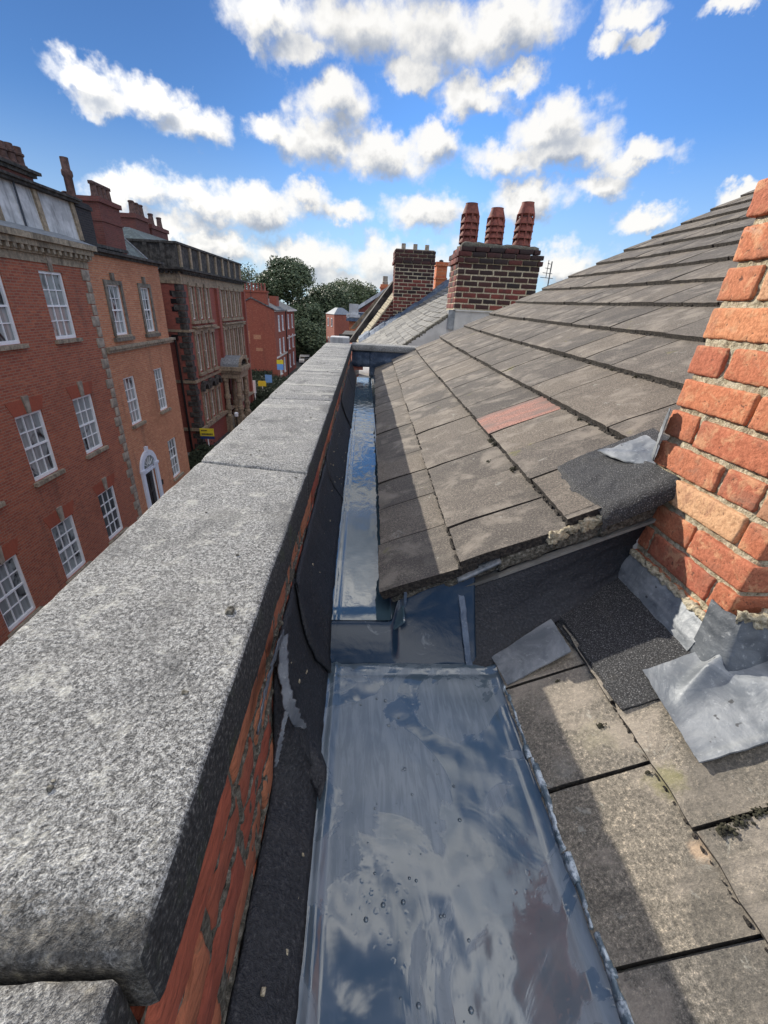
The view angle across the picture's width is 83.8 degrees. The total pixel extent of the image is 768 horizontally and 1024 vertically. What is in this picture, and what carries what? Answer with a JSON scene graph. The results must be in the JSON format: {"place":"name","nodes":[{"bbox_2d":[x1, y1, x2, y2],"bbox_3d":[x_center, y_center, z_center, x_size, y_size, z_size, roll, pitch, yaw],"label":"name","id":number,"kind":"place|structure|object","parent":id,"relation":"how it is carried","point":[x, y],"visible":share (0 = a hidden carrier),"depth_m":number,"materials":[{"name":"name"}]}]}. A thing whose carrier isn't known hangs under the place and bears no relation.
{"place":"outdoors","nodes":[
{"label":"outdoors","id":0,"kind":"place"},
{"bbox_2d":[120,200,253,451],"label":"ornate building","id":1,"kind":"structure","parent":0,"point":[203,296],"depth_m":30.77,"materials":[{"name":"red brick"}]},
{"bbox_2d":[190,287,195,318],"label":"window","id":2,"kind":"structure","parent":1,"relation":"in","point":[190,287],"depth_m":28.78,"materials":[{"name":"white paint"}]},
{"bbox_2d":[196,334,201,370],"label":"window","id":3,"kind":"structure","parent":1,"relation":"in","point":[196,334],"depth_m":30.10,"materials":[{"name":"grey glass"}]},
{"bbox_2d":[198,288,202,318],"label":"window","id":4,"kind":"structure","parent":1,"relation":"in","point":[198,288],"depth_m":30.13,"materials":[{"name":"white paint"}]},
{"bbox_2d":[203,333,208,367],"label":"window","id":5,"kind":"structure","parent":1,"relation":"in","point":[203,333],"depth_m":31.45,"materials":[{"name":"grey glass"}]},
{"bbox_2d":[204,394,208,419],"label":"window","id":6,"kind":"structure","parent":1,"relation":"in","point":[204,394],"depth_m":31.72,"materials":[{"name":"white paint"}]},
{"bbox_2d":[205,288,209,317],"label":"window","id":7,"kind":"structure","parent":1,"relation":"in","point":[205,288],"depth_m":31.47,"materials":[{"name":"white paint"}]},
{"bbox_2d":[210,332,214,364],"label":"window","id":8,"kind":"structure","parent":1,"relation":"in","point":[210,332],"depth_m":32.84,"materials":[{"name":"grey glass"}]},
{"bbox_2d":[211,390,214,414],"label":"window","id":9,"kind":"structure","parent":1,"relation":"in","point":[211,390],"depth_m":33.15,"materials":[{"name":"grey glass"}]},
{"bbox_2d":[217,387,220,409],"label":"window","id":10,"kind":"structure","parent":1,"relation":"in","point":[217,387],"depth_m":34.50,"materials":[{"name":"grey glass"}]},
{"bbox_2d":[213,425,236,445],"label":"forecourt","id":11,"kind":"structure","parent":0,"point":[222,437],"depth_m":35.05,"materials":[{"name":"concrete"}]},
{"bbox_2d":[243,283,296,377],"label":"brick house","id":12,"kind":"structure","parent":0,"point":[271,328],"depth_m":58.66,"materials":[{"name":"red brick"}]},
{"bbox_2d":[286,365,301,377],"bbox_3d":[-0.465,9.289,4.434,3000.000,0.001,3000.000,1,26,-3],"label":"ground","id":13,"kind":"structure","parent":0,"point":[295,370],"depth_m":72.80,"materials":[{"name":"grey"}]},
{"bbox_2d":[0,140,141,646],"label":"brick house","id":14,"kind":"structure","parent":13,"relation":"on","point":[70,508],"depth_m":13.86,"materials":[{"name":"red brick"}]},
{"bbox_2d":[0,501,5,507],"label":"window","id":15,"kind":"structure","parent":14,"relation":"in","point":[2,503],"depth_m":11.85,"materials":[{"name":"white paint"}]},
{"bbox_2d":[0,277,29,350],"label":"window","id":16,"kind":"structure","parent":14,"relation":"in","point":[8,332],"depth_m":12.07,"materials":[{"name":"white glass"}]},
{"bbox_2d":[0,554,43,638],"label":"window","id":17,"kind":"structure","parent":14,"relation":"in","point":[16,601],"depth_m":12.58,"materials":[{"name":"glass"}]},
{"bbox_2d":[15,410,65,486],"bbox_3d":[-10.737,-2.013,13.293,0.260,2.120,1.360,1,26,-3],"label":"window","id":18,"kind":"structure","parent":14,"relation":"in","point":[31,426],"depth_m":13.36,"materials":[{"name":"white paint"}]},
{"bbox_2d":[38,270,83,343],"bbox_3d":[-10.670,-6.696,14.047,0.260,2.100,1.360,1,26,-3],"label":"window","id":19,"kind":"structure","parent":14,"relation":"in","point":[52,283],"depth_m":14.11,"materials":[{"name":"white glass"}]},
{"bbox_2d":[51,514,91,584],"bbox_3d":[-10.900,1.251,14.851,0.260,2.120,1.360,1,26,-3],"label":"window","id":20,"kind":"structure","parent":14,"relation":"in","point":[65,535],"depth_m":14.93,"materials":[{"name":"glass"}]},
{"bbox_2d":[72,394,108,458],"bbox_3d":[-10.846,-3.180,15.726,0.260,2.120,1.360,1,26,-3],"label":"window","id":21,"kind":"structure","parent":14,"relation":"in","point":[83,405],"depth_m":15.81,"materials":[{"name":"white paint"}]},
{"bbox_2d":[98,485,127,544],"bbox_3d":[-11.009,0.084,17.283,0.260,2.120,1.360,1,26,-3],"label":"window","id":22,"kind":"structure","parent":14,"relation":"in","point":[107,499],"depth_m":17.38,"materials":[{"name":"white paint"}]},
{"bbox_2d":[59,156,189,514],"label":"brick house","id":23,"kind":"structure","parent":13,"relation":"on","point":[128,297],"depth_m":19.60,"materials":[{"name":"orange brick"}]},
{"bbox_2d":[107,284,132,337],"bbox_3d":[-10.844,-8.140,17.403,0.260,1.960,1.230,1,26,-3],"label":"window","id":24,"kind":"structure","parent":23,"relation":"in","point":[113,290],"depth_m":17.54,"materials":[{"name":"white glass"}]},
{"bbox_2d":[123,376,146,428],"bbox_3d":[-10.997,-4.822,18.744,0.260,2.110,1.170,1,26,-3],"label":"window","id":25,"kind":"structure","parent":23,"relation":"in","point":[129,385],"depth_m":18.86,"materials":[{"name":"white paint"}]},
{"bbox_2d":[140,287,158,333],"bbox_3d":[-10.952,-9.292,19.804,0.260,1.960,1.100,1,26,-3],"label":"window","id":26,"kind":"structure","parent":23,"relation":"in","point":[144,292],"depth_m":19.96,"materials":[{"name":"white glass"}]},
{"bbox_2d":[146,470,156,504],"bbox_3d":[-11.272,-0.663,20.854,0.100,2.830,0.860,1,26,-3],"label":"door","id":27,"kind":"structure","parent":23,"relation":"in","point":[149,477],"depth_m":20.71,"materials":[{"name":"wood"}]},
{"bbox_2d":[153,367,171,413],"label":"window","id":28,"kind":"structure","parent":23,"relation":"in","point":[157,372],"depth_m":21.44,"materials":[{"name":"white paint"}]},
{"bbox_2d":[167,438,183,481],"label":"window","id":29,"kind":"structure","parent":23,"relation":"in","point":[171,443],"depth_m":23.16,"materials":[{"name":"white paint"}]},
{"bbox_2d":[124,238,147,258],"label":"roof block","id":30,"kind":"structure","parent":13,"relation":"on","point":[131,249],"depth_m":23.86,"materials":[{"name":"grey stone"}]},
{"bbox_2d":[0,343,351,1023],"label":"parapet wall","id":31,"kind":"structure","parent":13,"relation":"on","point":[136,759],"depth_m":0.49,"materials":[{"name":"grey stone"}]},
{"bbox_2d":[225,606,234,615],"bbox_3d":[-0.230,0.148,0.638,0.013,0.011,0.020,1,26,-3],"label":"pebble","id":32,"kind":"object","parent":31,"relation":"on","point":[230,610],"visible":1,"depth_m":0.64,"materials":[{"name":"grey stone"}]},
{"bbox_2d":[225,360,356,1023],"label":"felt upstand","id":33,"kind":"object","parent":31,"relation":"attached to","point":[265,986],"visible":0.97,"depth_m":0.82,"materials":[{"name":"black"}]},
{"bbox_2d":[256,629,306,767],"bbox_3d":[-0.173,0.340,0.752,0.058,0.237,0.238,1,26,-3],"label":"torn sealant tape","id":34,"kind":"object","parent":33,"relation":"attached to","point":[291,711],"visible":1,"depth_m":0.79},
{"bbox_2d":[352,342,418,377],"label":"cross wall","id":35,"kind":"structure","parent":31,"relation":"attached to","point":[371,356],"depth_m":5.43,"materials":[{"name":"grey metal"}]},
{"bbox_2d":[359,367,369,377],"bbox_3d":[-0.289,-2.231,6.354,0.150,0.178,2.000,1,26,-3],"label":"neighbouring gutter","id":36,"kind":"object","parent":35,"relation":"attached to","point":[364,372],"visible":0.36,"depth_m":5.76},
{"bbox_2d":[199,428,214,445],"bbox_3d":[-12.459,-4.887,30.380,0.950,2.140,0.120,1,26,-3],"label":"sign board","id":37,"kind":"object","parent":13,"relation":"on","point":[207,433],"visible":0.96,"depth_m":30.03,"materials":[{"name":"yellow paint"}]},
{"bbox_2d":[188,369,289,469],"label":"hedge planting","id":38,"kind":"object","parent":13,"relation":"on","point":[196,457],"visible":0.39,"depth_m":45.27,"materials":[{"name":"green plant"}]},
{"bbox_2d":[228,257,257,289],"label":"broadleaf tree","id":39,"kind":"object","parent":13,"relation":"on","point":[245,277],"visible":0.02,"depth_m":83.94,"materials":[{"name":"green plant"}]},
{"bbox_2d":[253,381,255,399],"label":"street banner","id":40,"kind":"object","parent":13,"relation":"on","point":[254,386],"visible":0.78,"depth_m":44.26,"materials":[{"name":"white paint"}]},
{"bbox_2d":[258,381,265,390],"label":"sign board","id":41,"kind":"object","parent":13,"relation":"on","point":[262,383],"visible":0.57,"depth_m":46.48,"materials":[{"name":"yellow paint"}]},
{"bbox_2d":[265,375,271,387],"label":"sign board","id":42,"kind":"object","parent":13,"relation":"on","point":[268,378],"visible":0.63,"depth_m":48.69,"materials":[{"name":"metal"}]},
{"bbox_2d":[277,360,283,374],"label":"sign board","id":43,"kind":"object","parent":13,"relation":"on","point":[280,366],"visible":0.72,"depth_m":56.62,"materials":[{"name":"multicoloured paint"}]},
{"bbox_2d":[252,255,324,323],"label":"broadleaf tree","id":44,"kind":"object","parent":13,"relation":"on","point":[280,277],"visible":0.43,"depth_m":81.25,"materials":[{"name":"green plant"}]},
{"bbox_2d":[288,300,325,357],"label":"broadleaf tree","id":45,"kind":"object","parent":13,"relation":"on","point":[310,338],"visible":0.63,"depth_m":81.04,"materials":[{"name":"green plant"}]},
{"bbox_2d":[302,282,355,325],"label":"broadleaf tree","id":46,"kind":"object","parent":13,"relation":"on","point":[329,297],"visible":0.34,"depth_m":89.91,"materials":[{"name":"green plant"}]},
{"bbox_2d":[326,308,348,342],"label":"brick house","id":47,"kind":"structure","parent":13,"relation":"on","point":[337,323],"depth_m":64.04,"materials":[{"name":"red brick"}]},
{"bbox_2d":[330,336,354,370],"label":"neighbour wall","id":48,"kind":"structure","parent":13,"relation":"on","point":[340,339],"depth_m":5.38,"materials":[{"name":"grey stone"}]},
{"bbox_2d":[355,279,488,376],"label":"slated roof","id":49,"kind":"structure","parent":48,"relation":"on","point":[423,320],"depth_m":9.01,"materials":[{"name":"stone"}]},
{"bbox_2d":[392,243,435,316],"bbox_3d":[0.728,-5.668,11.610,1.076,2.694,0.848,1,26,-3],"label":"chimney stack","id":50,"kind":"object","parent":49,"relation":"on","point":[413,273],"visible":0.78,"depth_m":11.00,"materials":[{"name":"brick"}]},
{"bbox_2d":[446,201,543,329],"bbox_3d":[1.783,-3.664,7.386,1.446,2.810,0.831,1,26,-3],"label":"chimney stack","id":51,"kind":"object","parent":49,"relation":"on","point":[492,273],"visible":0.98,"depth_m":6.89,"materials":[{"name":"brick"}]},
{"bbox_2d":[339,331,358,376],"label":"brick house","id":52,"kind":"structure","parent":13,"relation":"on","point":[348,333],"depth_m":14.41,"materials":[{"name":"brick"}]},
{"bbox_2d":[350,281,392,342],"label":"gable parapet","id":53,"kind":"structure","parent":52,"relation":"on","point":[378,311],"depth_m":11.85,"materials":[{"name":"stone"}]},
{"bbox_2d":[333,277,377,306],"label":"broadleaf tree","id":54,"kind":"object","parent":13,"relation":"on","point":[362,293],"visible":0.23,"depth_m":111.03,"materials":[{"name":"green plant"}]},
{"bbox_2d":[346,304,365,330],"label":"brick house","id":55,"kind":"structure","parent":13,"relation":"on","point":[354,315],"depth_m":23.46,"materials":[{"name":"white"}]},
{"bbox_2d":[358,276,388,311],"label":"gabled house","id":56,"kind":"structure","parent":0,"point":[372,299],"depth_m":27.46,"materials":[{"name":"red brick"}]},
{"bbox_2d":[0,0,767,304],"label":"sky","id":57,"kind":"structure","parent":0,"point":[333,136],"materials":[{"name":"blue"}]},
{"bbox_2d":[433,260,448,288],"bbox_3d":[1.540,-6.082,12.136,0.350,1.860,0.460,1,26,-3],"label":"chimney stack","id":58,"kind":"object","parent":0,"point":[440,272],"visible":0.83,"depth_m":11.71,"materials":[{"name":"orange brick"}]},
{"bbox_2d":[540,261,552,285],"bbox_3d":[4.730,-6.488,12.636,0.488,1.650,0.108,-15,31,-33],"label":"aerial","id":59,"kind":"object","parent":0,"point":[550,268],"visible":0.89,"depth_m":12.41,"materials":[{"name":"metal"}]},
{"bbox_2d":[374,189,755,600],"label":"tiled roof","id":60,"kind":"structure","parent":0,"point":[486,426],"depth_m":2.03,"materials":[{"name":"tile"}]},
{"bbox_2d":[296,375,634,1023],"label":"roof gutter","id":61,"kind":"object","parent":60,"relation":"attached to","point":[444,881],"visible":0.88,"depth_m":0.80,"materials":[{"name":"grey metal"}]},
{"bbox_2d":[458,525,647,666],"bbox_3d":[0.483,0.213,1.207,0.526,0.442,0.170,-1,26,-9],"label":"felt step","id":62,"kind":"object","parent":61,"relation":"on","point":[512,608],"visible":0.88,"depth_m":1.22,"materials":[{"name":"black fabric"}]},
{"bbox_2d":[557,408,678,530],"bbox_3d":[0.715,-0.154,1.219,0.305,0.315,0.367,1,26,-3],"label":"felt patch","id":63,"kind":"object","parent":60,"relation":"on","point":[624,479],"visible":0.98,"depth_m":1.20,"materials":[{"name":"grey fabric"}]},
{"bbox_2d":[492,578,767,1023],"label":"tiled roof","id":64,"kind":"structure","parent":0,"point":[645,732],"depth_m":0.78,"materials":[{"name":"concrete"}]},
{"bbox_2d":[618,178,767,670],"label":"brick chimney","id":65,"kind":"object","parent":64,"relation":"on","point":[693,575],"visible":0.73,"depth_m":0.93,"materials":[{"name":"brick"}]},
{"label":"side road","id":66,"kind":"structure","parent":0,"visible":0},
{"bbox_2d":[299,354,309,362],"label":"parked car","id":67,"kind":"object","parent":66,"relation":"on","point":[302,357],"visible":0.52,"depth_m":81.37,"materials":[{"name":"white paint"}]}
]}

